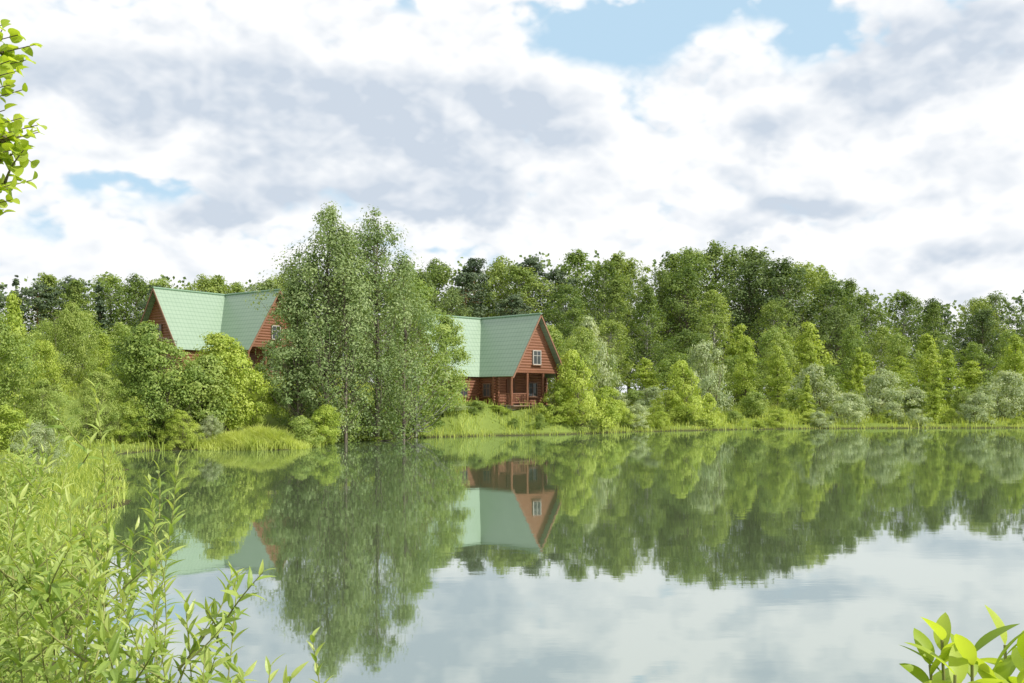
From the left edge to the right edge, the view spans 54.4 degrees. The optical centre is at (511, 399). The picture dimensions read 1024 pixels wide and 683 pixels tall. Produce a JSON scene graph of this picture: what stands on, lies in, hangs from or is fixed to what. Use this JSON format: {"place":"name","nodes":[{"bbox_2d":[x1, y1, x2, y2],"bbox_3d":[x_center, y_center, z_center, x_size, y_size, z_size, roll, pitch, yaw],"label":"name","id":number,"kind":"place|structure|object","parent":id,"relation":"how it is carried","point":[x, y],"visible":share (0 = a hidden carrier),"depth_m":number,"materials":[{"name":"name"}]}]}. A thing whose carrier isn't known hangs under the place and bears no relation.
{"place":"outdoors","nodes":[
{"label":"outdoors","id":0,"kind":"place"},
{"bbox_2d":[0,371,1023,681],"bbox_3d":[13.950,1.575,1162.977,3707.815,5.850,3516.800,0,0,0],"label":"ground","id":1,"kind":"structure","parent":0,"point":[490,421],"depth_m":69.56,"materials":[{"name":"green plant"}]},
{"bbox_2d":[0,291,37,424],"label":"young birch","id":2,"kind":"object","parent":1,"relation":"on","point":[12,309],"visible":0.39,"depth_m":47.73,"materials":[{"name":"green plant"}]},
{"bbox_2d":[0,321,45,420],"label":"alder shrub","id":3,"kind":"object","parent":1,"relation":"on","point":[17,378],"visible":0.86,"depth_m":42.66,"materials":[{"name":"green plant"}]},
{"bbox_2d":[0,19,46,215],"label":"aspen tree","id":4,"kind":"object","parent":1,"relation":"on","point":[10,61],"visible":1,"depth_m":2.65,"materials":[{"name":"green plant"}]},
{"bbox_2d":[0,404,46,455],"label":"yellow green shrub","id":5,"kind":"object","parent":1,"relation":"on","point":[5,429],"visible":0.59,"depth_m":35.46,"materials":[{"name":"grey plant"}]},
{"bbox_2d":[0,443,56,529],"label":"willow shrub","id":6,"kind":"object","parent":1,"relation":"on","point":[31,461],"visible":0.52,"depth_m":15.52,"materials":[{"name":"green plant"}]},
{"bbox_2d":[0,420,69,475],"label":"willow shrub","id":7,"kind":"object","parent":1,"relation":"on","point":[40,431],"visible":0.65,"depth_m":27.14,"materials":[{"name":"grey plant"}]},
{"bbox_2d":[1,339,77,433],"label":"willow shrub","id":8,"kind":"object","parent":1,"relation":"on","point":[43,347],"visible":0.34,"depth_m":50.32,"materials":[{"name":"green plant"}]},
{"bbox_2d":[15,281,65,343],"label":"pine tree","id":9,"kind":"object","parent":1,"relation":"on","point":[39,287],"visible":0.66,"depth_m":148.50,"materials":[{"name":"green plant"}]},
{"bbox_2d":[9,378,81,447],"bbox_3d":[-19.880,0.689,42.296,3.184,3.281,2.920,0,0,-6],"label":"alder shrub","id":10,"kind":"object","parent":1,"relation":"on","point":[46,391],"visible":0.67,"depth_m":42.00,"materials":[{"name":"green plant"}]},
{"bbox_2d":[0,493,93,594],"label":"willow shrub","id":11,"kind":"object","parent":1,"relation":"on","point":[3,510],"visible":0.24,"depth_m":11.00,"materials":[{"name":"green plant"}]},
{"bbox_2d":[0,525,95,676],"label":"willow shrub","id":12,"kind":"object","parent":1,"relation":"on","point":[50,565],"visible":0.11,"depth_m":8.64,"materials":[{"name":"green plant"}]},
{"bbox_2d":[0,413,124,682],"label":"willow shrub","id":13,"kind":"object","parent":1,"relation":"on","point":[21,591],"visible":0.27,"depth_m":6.26,"materials":[{"name":"green plant"}]},
{"bbox_2d":[28,302,104,392],"bbox_3d":[-27.656,-2.975,62.240,3.754,6.428,4.093,0,0,14],"label":"alder shrub","id":14,"kind":"object","parent":1,"relation":"on","point":[73,309],"visible":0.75,"depth_m":61.87,"materials":[{"name":"green plant"}]},
{"bbox_2d":[41,278,107,384],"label":"birch tree","id":15,"kind":"object","parent":1,"relation":"on","point":[77,288],"visible":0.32,"depth_m":149.90,"materials":[{"name":"green plant"}]},
{"bbox_2d":[0,467,178,682],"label":"willow shrub","id":16,"kind":"object","parent":1,"relation":"on","point":[48,589],"visible":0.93,"depth_m":3.37,"materials":[{"name":"green plant"}]},
{"bbox_2d":[0,377,186,682],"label":"willow shrub","id":17,"kind":"object","parent":1,"relation":"on","point":[127,546],"visible":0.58,"depth_m":5.39,"materials":[{"name":"green plant"}]},
{"bbox_2d":[63,371,140,443],"bbox_3d":[-20.046,0.495,48.562,2.579,3.845,3.926,0,0,44],"label":"alder shrub","id":18,"kind":"object","parent":1,"relation":"on","point":[89,414],"visible":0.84,"depth_m":48.23,"materials":[{"name":"green plant"}]},
{"bbox_2d":[66,272,139,363],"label":"birch tree","id":19,"kind":"object","parent":1,"relation":"on","point":[109,282],"visible":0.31,"depth_m":157.24,"materials":[{"name":"green plant"}]},
{"bbox_2d":[103,401,151,444],"bbox_3d":[-19.216,1.244,49.429,2.761,2.405,2.208,0,0,-37],"label":"willow shrub","id":20,"kind":"object","parent":1,"relation":"on","point":[123,430],"visible":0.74,"depth_m":49.26,"materials":[{"name":"green plant"}]},
{"bbox_2d":[104,273,152,360],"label":"deciduous tree","id":21,"kind":"object","parent":1,"relation":"on","point":[133,284],"visible":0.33,"depth_m":156.35,"materials":[{"name":"green plant"}]},
{"bbox_2d":[11,542,276,682],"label":"willow shrub","id":22,"kind":"object","parent":1,"relation":"on","point":[155,643],"visible":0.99,"depth_m":3.01,"materials":[{"name":"green plant"}]},
{"bbox_2d":[101,320,206,442],"bbox_3d":[-18.414,-0.826,51.109,5.376,6.597,4.554,0,0,0],"label":"alder tree","id":23,"kind":"object","parent":1,"relation":"on","point":[142,374],"visible":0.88,"depth_m":50.30,"materials":[{"name":"green plant"}]},
{"bbox_2d":[153,409,205,449],"bbox_3d":[-16.695,1.559,50.135,2.662,2.221,2.129,0,0,-11],"label":"willow shrub","id":24,"kind":"object","parent":1,"relation":"on","point":[179,416],"visible":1,"depth_m":49.94,"materials":[{"name":"green plant"}]},
{"bbox_2d":[172,353,239,436],"bbox_3d":[-16.262,-0.047,52.854,3.486,4.895,4.405,0,0,-19],"label":"willow tree","id":25,"kind":"object","parent":1,"relation":"on","point":[204,379],"visible":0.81,"depth_m":52.20,"materials":[{"name":"green plant"}]},
{"bbox_2d":[140,287,305,376],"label":"log house","id":26,"kind":"structure","parent":1,"relation":"on","point":[186,318],"depth_m":75.90,"materials":[{"name":"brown wood"}]},
{"bbox_2d":[191,331,270,430],"bbox_3d":[-15.518,-0.880,54.510,4.504,5.715,3.675,0,0,0],"label":"willow tree","id":27,"kind":"object","parent":1,"relation":"on","point":[221,344],"visible":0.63,"depth_m":54.25,"materials":[{"name":"green plant"}]},
{"bbox_2d":[235,363,290,427],"bbox_3d":[-14.625,-0.061,57.230,2.889,4.203,3.612,0,0,-38],"label":"willow shrub","id":28,"kind":"object","parent":1,"relation":"on","point":[263,406],"visible":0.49,"depth_m":56.85,"materials":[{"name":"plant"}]},
{"bbox_2d":[204,627,331,682],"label":"willow shrub","id":29,"kind":"object","parent":1,"relation":"on","point":[268,665],"visible":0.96,"depth_m":2.79,"materials":[{"name":"green plant"}]},
{"bbox_2d":[253,278,341,433],"bbox_3d":[-12.636,-2.341,57.465,4.001,9.504,5.692,0,0,36],"label":"alder tree","id":30,"kind":"object","parent":1,"relation":"on","point":[288,354],"visible":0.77,"depth_m":57.20,"materials":[{"name":"green plant"}]},
{"bbox_2d":[289,415,325,446],"bbox_3d":[-10.976,1.772,52.420,2.144,1.977,2.346,0,0,-19],"label":"green shrub","id":31,"kind":"object","parent":1,"relation":"on","point":[305,424],"visible":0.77,"depth_m":52.01,"materials":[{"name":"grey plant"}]},
{"bbox_2d":[244,200,387,442],"bbox_3d":[-11.395,-4.486,58.515,8.254,14.442,7.560,0,0,0],"label":"poplar tree","id":32,"kind":"object","parent":1,"relation":"on","point":[307,273],"visible":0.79,"depth_m":57.76,"materials":[{"name":"green plant"}]},
{"bbox_2d":[303,404,345,444],"bbox_3d":[-10.677,1.452,55.815,2.631,2.454,3.561,0,0,-29],"label":"yellow green shrub","id":33,"kind":"object","parent":1,"relation":"on","point":[324,413],"visible":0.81,"depth_m":55.38,"materials":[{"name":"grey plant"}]},
{"bbox_2d":[304,204,455,441],"bbox_3d":[-8.423,-4.186,60.509,10.012,15.230,7.266,0,0,0],"label":"poplar tree","id":34,"kind":"object","parent":1,"relation":"on","point":[402,269],"visible":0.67,"depth_m":60.32,"materials":[{"name":"green plant"}]},
{"bbox_2d":[371,275,468,436],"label":"birch tree","id":35,"kind":"object","parent":1,"relation":"on","point":[445,329],"visible":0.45,"depth_m":65.35,"materials":[{"name":"green plant"}]},
{"bbox_2d":[420,312,474,415],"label":"birch tree","id":36,"kind":"object","parent":1,"relation":"on","point":[453,334],"visible":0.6,"depth_m":69.07,"materials":[{"name":"green plant"}]},
{"bbox_2d":[419,257,486,314],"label":"deciduous tree","id":37,"kind":"object","parent":1,"relation":"on","point":[439,276],"visible":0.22,"depth_m":161.00,"materials":[{"name":"green plant"}]},
{"bbox_2d":[434,286,473,316],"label":"deciduous tree","id":38,"kind":"object","parent":1,"relation":"on","point":[444,305],"visible":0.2,"depth_m":133.62,"materials":[{"name":"green plant"}]},
{"bbox_2d":[441,272,495,317],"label":"pine tree","id":39,"kind":"object","parent":1,"relation":"on","point":[467,278],"visible":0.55,"depth_m":142.56,"materials":[{"name":"green plant"}]},
{"bbox_2d":[442,257,496,316],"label":"pine tree","id":40,"kind":"object","parent":1,"relation":"on","point":[473,264],"visible":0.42,"depth_m":158.03,"materials":[{"name":"green plant"}]},
{"bbox_2d":[395,313,563,410],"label":"log house","id":41,"kind":"structure","parent":1,"relation":"on","point":[514,365],"depth_m":76.01,"materials":[{"name":"wood"}]},
{"bbox_2d":[452,255,539,316],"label":"deciduous tree","id":42,"kind":"object","parent":1,"relation":"on","point":[498,266],"visible":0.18,"depth_m":162.22,"materials":[{"name":"green plant"}]},
{"bbox_2d":[0,245,1023,396],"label":"distant wood","id":43,"kind":"object","parent":1,"relation":"on","point":[947,306],"visible":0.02,"depth_m":178.85,"materials":[{"name":"green plant"}]},
{"bbox_2d":[473,264,563,326],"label":"birch tree","id":44,"kind":"object","parent":1,"relation":"on","point":[520,275],"visible":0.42,"depth_m":147.50,"materials":[{"name":"green plant"}]},
{"bbox_2d":[493,292,543,317],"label":"pine tree","id":45,"kind":"object","parent":1,"relation":"on","point":[515,303],"visible":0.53,"depth_m":131.67,"materials":[{"name":"green plant"}]},
{"bbox_2d":[529,268,587,330],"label":"pine tree","id":46,"kind":"object","parent":1,"relation":"on","point":[558,274],"visible":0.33,"depth_m":149.87,"materials":[{"name":"green plant"}]},
{"bbox_2d":[535,380,582,421],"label":"yellow green shrub","id":47,"kind":"object","parent":1,"relation":"on","point":[558,391],"visible":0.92,"depth_m":74.21,"materials":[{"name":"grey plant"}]},
{"bbox_2d":[541,248,601,345],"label":"birch tree","id":48,"kind":"object","parent":1,"relation":"on","point":[577,257],"visible":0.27,"depth_m":161.47,"materials":[{"name":"green plant"}]},
{"bbox_2d":[542,283,603,378],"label":"birch tree","id":49,"kind":"object","parent":1,"relation":"on","point":[560,297],"visible":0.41,"depth_m":131.66,"materials":[{"name":"green plant"}]},
{"bbox_2d":[554,308,598,368],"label":"birch tree","id":50,"kind":"object","parent":1,"relation":"on","point":[565,323],"visible":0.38,"depth_m":125.07,"materials":[{"name":"green plant"}]},
{"bbox_2d":[558,325,601,401],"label":"young birch","id":51,"kind":"object","parent":1,"relation":"on","point":[587,348],"visible":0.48,"depth_m":97.01,"materials":[{"name":"green plant"}]},
{"bbox_2d":[549,349,615,428],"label":"yellow green shrub","id":52,"kind":"object","parent":1,"relation":"on","point":[573,369],"visible":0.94,"depth_m":74.43,"materials":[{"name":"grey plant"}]},
{"bbox_2d":[572,313,620,404],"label":"willow shrub","id":53,"kind":"object","parent":1,"relation":"on","point":[589,322],"visible":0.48,"depth_m":102.19,"materials":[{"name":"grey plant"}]},
{"bbox_2d":[566,260,641,366],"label":"birch tree","id":54,"kind":"object","parent":1,"relation":"on","point":[598,272],"visible":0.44,"depth_m":148.31,"materials":[{"name":"green plant"}]},
{"bbox_2d":[589,385,622,428],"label":"yellow green shrub","id":55,"kind":"object","parent":1,"relation":"on","point":[611,409],"visible":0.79,"depth_m":75.81,"materials":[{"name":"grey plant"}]},
{"bbox_2d":[587,277,645,388],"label":"birch tree","id":56,"kind":"object","parent":1,"relation":"on","point":[614,297],"visible":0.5,"depth_m":135.80,"materials":[{"name":"green plant"}]},
{"bbox_2d":[596,319,639,391],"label":"birch tree","id":57,"kind":"object","parent":1,"relation":"on","point":[606,329],"visible":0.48,"depth_m":121.02,"materials":[{"name":"green plant"}]},
{"bbox_2d":[591,256,656,393],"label":"birch tree","id":58,"kind":"object","parent":1,"relation":"on","point":[632,269],"visible":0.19,"depth_m":158.63,"materials":[{"name":"green plant"}]},
{"bbox_2d":[620,357,668,401],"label":"young birch","id":59,"kind":"object","parent":1,"relation":"on","point":[645,376],"visible":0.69,"depth_m":106.40,"materials":[{"name":"green plant"}]},
{"bbox_2d":[601,266,698,386],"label":"deciduous tree","id":60,"kind":"object","parent":1,"relation":"on","point":[660,291],"visible":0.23,"depth_m":147.95,"materials":[{"name":"green plant"}]},
{"bbox_2d":[617,284,683,388],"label":"birch tree","id":61,"kind":"object","parent":1,"relation":"on","point":[647,303],"visible":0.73,"depth_m":130.35,"materials":[{"name":"green plant"}]},
{"bbox_2d":[641,390,693,424],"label":"yellow green shrub","id":62,"kind":"object","parent":1,"relation":"on","point":[669,395],"visible":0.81,"depth_m":83.78,"materials":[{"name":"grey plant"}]},
{"bbox_2d":[650,328,724,398],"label":"deciduous tree","id":63,"kind":"object","parent":1,"relation":"on","point":[686,334],"visible":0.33,"depth_m":119.79,"materials":[{"name":"green plant"}]},
{"bbox_2d":[659,359,721,426],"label":"yellow green shrub","id":64,"kind":"object","parent":1,"relation":"on","point":[684,377],"visible":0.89,"depth_m":84.23,"materials":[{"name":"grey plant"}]},
{"bbox_2d":[651,263,731,382],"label":"deciduous tree","id":65,"kind":"object","parent":1,"relation":"on","point":[674,287],"visible":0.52,"depth_m":144.17,"materials":[{"name":"green plant"}]},
{"bbox_2d":[649,246,742,346],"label":"birch tree","id":66,"kind":"object","parent":1,"relation":"on","point":[691,256],"visible":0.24,"depth_m":154.78,"materials":[{"name":"green plant"}]},
{"bbox_2d":[669,240,753,392],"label":"deciduous tree","id":67,"kind":"object","parent":1,"relation":"on","point":[714,254],"visible":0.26,"depth_m":156.21,"materials":[{"name":"green plant"}]},
{"bbox_2d":[687,339,736,414],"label":"willow shrub","id":68,"kind":"object","parent":1,"relation":"on","point":[708,376],"visible":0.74,"depth_m":93.86,"materials":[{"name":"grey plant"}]},
{"bbox_2d":[688,289,735,396],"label":"birch tree","id":69,"kind":"object","parent":1,"relation":"on","point":[711,295],"visible":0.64,"depth_m":135.30,"materials":[{"name":"green plant"}]},
{"bbox_2d":[730,337,757,404],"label":"young birch","id":70,"kind":"object","parent":1,"relation":"on","point":[741,371],"visible":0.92,"depth_m":103.64,"materials":[{"name":"green plant"}]},
{"bbox_2d":[711,258,795,389],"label":"deciduous tree","id":71,"kind":"object","parent":1,"relation":"on","point":[750,272],"visible":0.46,"depth_m":144.18,"materials":[{"name":"green plant"}]},
{"bbox_2d":[711,245,801,389],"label":"deciduous tree","id":72,"kind":"object","parent":1,"relation":"on","point":[753,254],"visible":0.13,"depth_m":155.25,"materials":[{"name":"green plant"}]},
{"bbox_2d":[733,389,779,416],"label":"green shrub","id":73,"kind":"object","parent":1,"relation":"on","point":[753,401],"visible":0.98,"depth_m":92.47,"materials":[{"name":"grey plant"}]},
{"bbox_2d":[745,298,804,388],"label":"birch tree","id":74,"kind":"object","parent":1,"relation":"on","point":[770,309],"visible":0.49,"depth_m":135.93,"materials":[{"name":"green plant"}]},
{"bbox_2d":[753,325,797,404],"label":"young birch","id":75,"kind":"object","parent":1,"relation":"on","point":[769,336],"visible":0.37,"depth_m":118.23,"materials":[{"name":"green plant"}]},
{"bbox_2d":[761,346,796,406],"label":"young birch","id":76,"kind":"object","parent":1,"relation":"on","point":[777,365],"visible":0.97,"depth_m":102.80,"materials":[{"name":"green plant"}]},
{"bbox_2d":[754,337,805,396],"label":"young birch","id":77,"kind":"object","parent":1,"relation":"on","point":[786,346],"visible":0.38,"depth_m":113.54,"materials":[{"name":"green plant"}]},
{"bbox_2d":[720,256,852,389],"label":"deciduous tree","id":78,"kind":"object","parent":1,"relation":"on","point":[784,268],"visible":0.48,"depth_m":144.00,"materials":[{"name":"green plant"}]},
{"bbox_2d":[751,260,840,399],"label":"birch tree","id":79,"kind":"object","parent":1,"relation":"on","point":[811,274],"visible":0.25,"depth_m":158.37,"materials":[{"name":"green plant"}]},
{"bbox_2d":[787,321,841,389],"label":"young birch","id":80,"kind":"object","parent":1,"relation":"on","point":[810,330],"visible":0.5,"depth_m":119.06,"materials":[{"name":"green plant"}]},
{"bbox_2d":[790,362,844,411],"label":"willow shrub","id":81,"kind":"object","parent":1,"relation":"on","point":[814,371],"visible":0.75,"depth_m":99.04,"materials":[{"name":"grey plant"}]},
{"bbox_2d":[789,304,874,402],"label":"deciduous tree","id":82,"kind":"object","parent":1,"relation":"on","point":[834,316],"visible":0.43,"depth_m":135.92,"materials":[{"name":"green plant"}]},
{"bbox_2d":[793,278,876,384],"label":"birch tree","id":83,"kind":"object","parent":1,"relation":"on","point":[838,292],"visible":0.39,"depth_m":146.29,"materials":[{"name":"green plant"}]},
{"bbox_2d":[825,392,871,424],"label":"willow shrub","id":84,"kind":"object","parent":1,"relation":"on","point":[848,399],"visible":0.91,"depth_m":89.43,"materials":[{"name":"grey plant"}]},
{"bbox_2d":[833,324,870,392],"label":"young birch","id":85,"kind":"object","parent":1,"relation":"on","point":[851,346],"visible":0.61,"depth_m":118.77,"materials":[{"name":"green plant"}]},
{"bbox_2d":[838,293,902,370],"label":"birch tree","id":86,"kind":"object","parent":1,"relation":"on","point":[873,316],"visible":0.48,"depth_m":145.67,"materials":[{"name":"green plant"}]},
{"bbox_2d":[861,326,903,391],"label":"birch tree","id":87,"kind":"object","parent":1,"relation":"on","point":[881,331],"visible":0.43,"depth_m":131.33,"materials":[{"name":"green plant"}]},
{"bbox_2d":[851,368,916,416],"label":"willow shrub","id":88,"kind":"object","parent":1,"relation":"on","point":[883,377],"visible":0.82,"depth_m":94.49,"materials":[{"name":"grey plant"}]},
{"bbox_2d":[873,333,924,388],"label":"young birch","id":89,"kind":"object","parent":1,"relation":"on","point":[898,346],"visible":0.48,"depth_m":118.02,"materials":[{"name":"green plant"}]},
{"bbox_2d":[878,291,928,384],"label":"birch tree","id":90,"kind":"object","parent":1,"relation":"on","point":[905,299],"visible":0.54,"depth_m":156.57,"materials":[{"name":"green plant"}]},
{"bbox_2d":[906,301,957,383],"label":"birch tree","id":91,"kind":"object","parent":1,"relation":"on","point":[931,323],"visible":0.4,"depth_m":146.82,"materials":[{"name":"green plant"}]},
{"bbox_2d":[919,363,948,423],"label":"young spruce","id":92,"kind":"object","parent":1,"relation":"on","point":[934,402],"visible":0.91,"depth_m":91.31,"materials":[{"name":"green plant"}]},
{"bbox_2d":[927,349,966,407],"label":"young birch","id":93,"kind":"object","parent":1,"relation":"on","point":[947,359],"visible":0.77,"depth_m":104.67,"materials":[{"name":"green plant"}]},
{"bbox_2d":[900,604,1023,682],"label":"willow sapling","id":94,"kind":"object","parent":1,"relation":"on","point":[958,654],"visible":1,"depth_m":0.99,"materials":[{"name":"green plant"}]},
{"bbox_2d":[947,391,998,423],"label":"willow shrub","id":95,"kind":"object","parent":1,"relation":"on","point":[978,396],"visible":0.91,"depth_m":90.20,"materials":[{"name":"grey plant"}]},
{"bbox_2d":[951,360,995,401],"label":"young birch","id":96,"kind":"object","parent":1,"relation":"on","point":[972,374],"visible":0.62,"depth_m":113.27,"materials":[{"name":"green plant"}]},
{"bbox_2d":[950,341,1005,393],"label":"young birch","id":97,"kind":"object","parent":1,"relation":"on","point":[972,354],"visible":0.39,"depth_m":118.93,"materials":[{"name":"green plant"}]},
{"bbox_2d":[943,296,1013,375],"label":"birch tree","id":98,"kind":"object","parent":1,"relation":"on","point":[976,303],"visible":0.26,"depth_m":159.01,"materials":[{"name":"green plant"}]},
{"bbox_2d":[948,306,1014,390],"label":"deciduous tree","id":99,"kind":"object","parent":1,"relation":"on","point":[983,317],"visible":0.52,"depth_m":149.60,"materials":[{"name":"green plant"}]},
{"bbox_2d":[946,290,1023,375],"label":"deciduous tree","id":100,"kind":"object","parent":1,"relation":"on","point":[994,299],"visible":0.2,"depth_m":162.44,"materials":[{"name":"green plant"}]},
{"bbox_2d":[975,369,1023,418],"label":"willow shrub","id":101,"kind":"object","parent":1,"relation":"on","point":[1008,378],"visible":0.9,"depth_m":93.45,"materials":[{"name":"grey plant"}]},
{"bbox_2d":[990,335,1023,404],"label":"young birch","id":102,"kind":"object","parent":1,"relation":"on","point":[1015,343],"visible":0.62,"depth_m":104.75,"materials":[{"name":"green plant"}]},
{"bbox_2d":[0,0,1023,399],"label":"sky","id":103,"kind":"structure","parent":0,"point":[879,144],"materials":[{"name":"white"}]},
{"bbox_2d":[53,428,1023,682],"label":"water","id":104,"kind":"structure","parent":0,"point":[786,556],"depth_m":16.32,"materials":[{"name":"green liquid"}]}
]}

